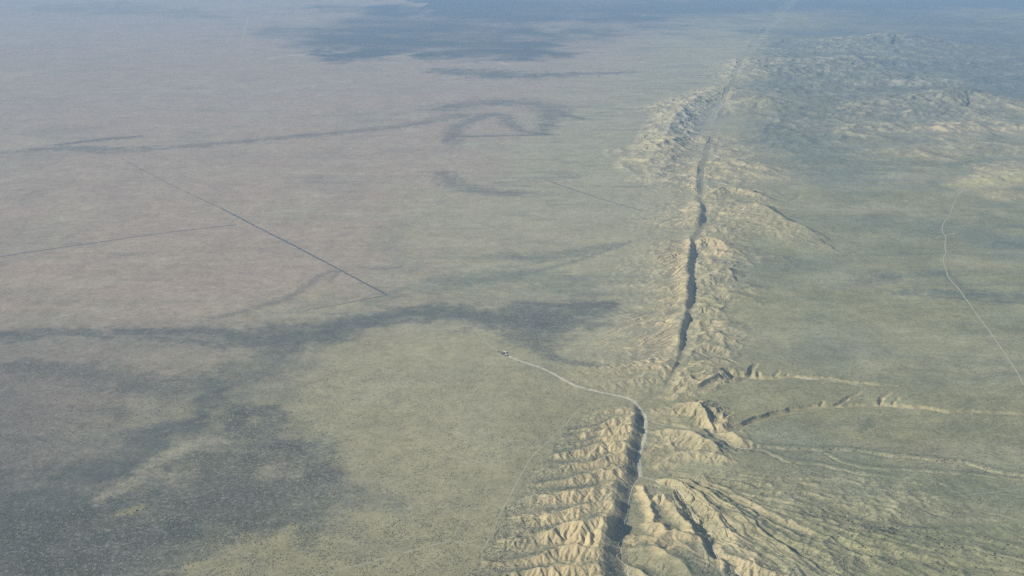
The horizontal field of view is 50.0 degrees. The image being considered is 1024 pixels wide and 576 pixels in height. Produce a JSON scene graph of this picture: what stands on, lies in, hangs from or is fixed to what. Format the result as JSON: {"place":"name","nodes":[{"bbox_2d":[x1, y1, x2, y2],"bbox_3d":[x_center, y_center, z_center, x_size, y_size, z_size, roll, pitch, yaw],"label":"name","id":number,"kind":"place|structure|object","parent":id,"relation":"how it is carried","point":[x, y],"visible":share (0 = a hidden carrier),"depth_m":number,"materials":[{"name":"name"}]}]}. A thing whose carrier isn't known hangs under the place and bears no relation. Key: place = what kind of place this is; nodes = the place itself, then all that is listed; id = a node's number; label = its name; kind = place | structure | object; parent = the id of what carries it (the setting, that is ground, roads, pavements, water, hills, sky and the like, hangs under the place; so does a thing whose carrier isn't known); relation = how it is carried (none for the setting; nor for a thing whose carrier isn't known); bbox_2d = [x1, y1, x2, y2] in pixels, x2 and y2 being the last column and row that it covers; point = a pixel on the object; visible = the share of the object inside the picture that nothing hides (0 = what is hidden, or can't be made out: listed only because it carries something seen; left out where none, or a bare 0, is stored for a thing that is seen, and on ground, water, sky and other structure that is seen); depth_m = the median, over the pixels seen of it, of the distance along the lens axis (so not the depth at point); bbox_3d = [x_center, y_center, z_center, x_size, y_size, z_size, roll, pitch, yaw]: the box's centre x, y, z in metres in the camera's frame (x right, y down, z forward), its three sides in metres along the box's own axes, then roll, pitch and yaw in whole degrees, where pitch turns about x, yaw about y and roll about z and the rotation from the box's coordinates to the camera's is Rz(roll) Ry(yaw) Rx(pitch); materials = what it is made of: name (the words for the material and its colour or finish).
{"place":"outdoors","nodes":[
{"label":"outdoors","id":0,"kind":"place"},
{"bbox_2d":[241,17,248,41],"bbox_3d":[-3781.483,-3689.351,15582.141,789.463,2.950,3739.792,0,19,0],"label":"dirt track","id":1,"kind":"structure","parent":0,"point":[245,29],"depth_m":15311.49,"materials":[{"name":"grey soil"}]},
{"bbox_2d":[316,540,450,575],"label":"dirt track","id":2,"kind":"structure","parent":0,"point":[384,558],"depth_m":2711.84,"materials":[{"name":"beige soil"}]},
{"bbox_2d":[0,0,791,575],"bbox_3d":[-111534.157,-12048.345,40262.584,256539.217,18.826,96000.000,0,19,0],"label":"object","id":3,"kind":"structure","parent":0,"point":[410,158],"depth_m":5165.24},
{"bbox_2d":[0,224,236,256],"bbox_3d":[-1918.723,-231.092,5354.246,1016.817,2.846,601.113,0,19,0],"label":"fence strip","id":4,"kind":"object","parent":3,"relation":"on","point":[116,239],"visible":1,"depth_m":5375.03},
{"bbox_2d":[123,159,219,207],"bbox_3d":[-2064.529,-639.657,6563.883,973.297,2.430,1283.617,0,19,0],"label":"fence strip","id":5,"kind":"object","parent":3,"relation":"on","point":[170,184],"visible":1,"depth_m":6490.46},
{"bbox_2d":[221,208,386,294],"bbox_3d":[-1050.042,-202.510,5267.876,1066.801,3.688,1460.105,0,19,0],"label":"fence strip","id":6,"kind":"object","parent":3,"relation":"on","point":[307,253],"visible":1,"depth_m":5150.30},
{"bbox_2d":[307,295,385,309],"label":"fence strip","id":7,"kind":"object","parent":3,"relation":"on","point":[348,302],"visible":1,"depth_m":4493.88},
{"bbox_2d":[0,361,1023,575],"bbox_3d":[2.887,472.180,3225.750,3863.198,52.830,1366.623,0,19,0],"label":"scrub","id":8,"kind":"object","parent":3,"relation":"on","point":[371,560],"visible":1,"depth_m":2956.38,"materials":[{"name":"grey plant"}]},
{"bbox_2d":[544,179,638,209],"bbox_3d":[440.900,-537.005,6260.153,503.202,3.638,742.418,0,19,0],"label":"fence strip","id":9,"kind":"object","parent":3,"relation":"on","point":[590,195],"visible":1,"depth_m":6238.89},
{"bbox_2d":[477,329,505,353],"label":"dirt road","id":10,"kind":"structure","parent":0,"point":[478,332],"depth_m":4082.08,"materials":[{"name":"beige soil"}]},
{"bbox_2d":[480,408,581,553],"bbox_3d":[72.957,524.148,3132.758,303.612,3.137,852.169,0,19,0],"label":"dirt track","id":11,"kind":"structure","parent":0,"point":[483,549],"depth_m":3041.24,"materials":[{"name":"beige soil"}]},
{"bbox_2d":[469,402,643,575],"bbox_3d":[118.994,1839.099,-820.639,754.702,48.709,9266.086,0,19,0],"label":"gullied ridge","id":12,"kind":"structure","parent":0,"point":[616,427],"depth_m":2941.33,"materials":[{"name":"beige soil"}]},
{"bbox_2d":[504,354,647,476],"bbox_3d":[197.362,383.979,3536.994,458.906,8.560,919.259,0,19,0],"label":"dirt road","id":13,"kind":"structure","parent":0,"point":[642,445],"depth_m":3532.79,"materials":[{"name":"beige soil"}]},
{"bbox_2d":[545,238,696,402],"bbox_3d":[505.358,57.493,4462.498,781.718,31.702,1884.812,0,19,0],"label":"scarp ridge","id":14,"kind":"structure","parent":0,"point":[635,320],"depth_m":4203.51,"materials":[{"name":"beige soil"}]},
{"bbox_2d":[616,477,640,575],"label":"wash bed","id":15,"kind":"object","parent":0,"point":[625,528],"visible":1,"depth_m":2836.84,"materials":[{"name":"beige soil"}]},
{"bbox_2d":[603,5,776,239],"bbox_3d":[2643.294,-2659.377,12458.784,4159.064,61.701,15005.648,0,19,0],"label":"eroded hills","id":16,"kind":"structure","parent":0,"point":[664,157],"depth_m":7200.48,"materials":[{"name":"beige soil"}]},
{"bbox_2d":[695,241,697,281],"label":"wash bed","id":17,"kind":"object","parent":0,"point":[697,260],"visible":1,"depth_m":5037.47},
{"bbox_2d":[648,419,746,448],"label":"wash bed","id":18,"kind":"object","parent":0,"point":[702,428],"visible":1,"depth_m":3379.33,"materials":[{"name":"beige soil"}]},
{"bbox_2d":[683,35,831,351],"bbox_3d":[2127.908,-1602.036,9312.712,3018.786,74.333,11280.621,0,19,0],"label":"mounds","id":19,"kind":"object","parent":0,"point":[730,254],"visible":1,"depth_m":5798.77,"materials":[{"name":"beige soil"}]},
{"bbox_2d":[621,349,1023,575],"bbox_3d":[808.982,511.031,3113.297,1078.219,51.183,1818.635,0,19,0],"label":"rounded hills","id":20,"kind":"structure","parent":0,"point":[698,496],"depth_m":2880.72,"materials":[{"name":"beige soil"}]},
{"bbox_2d":[642,477,740,575],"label":"wash bed","id":21,"kind":"object","parent":20,"relation":"on","point":[696,520],"visible":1,"depth_m":2874.91,"materials":[{"name":"beige soil"}]},
{"bbox_2d":[623,0,1023,575],"bbox_3d":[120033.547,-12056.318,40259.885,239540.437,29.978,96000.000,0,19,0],"label":"ground","id":22,"kind":"structure","parent":0,"point":[875,291],"depth_m":4149.07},
{"bbox_2d":[778,378,857,384],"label":"wash bed","id":23,"kind":"object","parent":22,"relation":"on","point":[815,379],"visible":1,"depth_m":3738.42,"materials":[{"name":"beige soil"}]},
{"bbox_2d":[773,455,1023,498],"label":"dirt track","id":24,"kind":"structure","parent":0,"point":[894,494],"depth_m":3002.70,"materials":[{"name":"beige soil"}]},
{"bbox_2d":[784,2,1023,190],"bbox_3d":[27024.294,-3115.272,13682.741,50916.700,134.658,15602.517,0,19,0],"label":"hills","id":25,"kind":"structure","parent":0,"point":[891,94],"depth_m":9282.95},
{"bbox_2d":[942,170,1023,384],"bbox_3d":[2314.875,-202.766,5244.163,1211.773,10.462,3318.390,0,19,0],"label":"dirt road","id":26,"kind":"structure","parent":0,"point":[961,291],"depth_m":4637.75,"materials":[{"name":"beige soil"}]}
]}

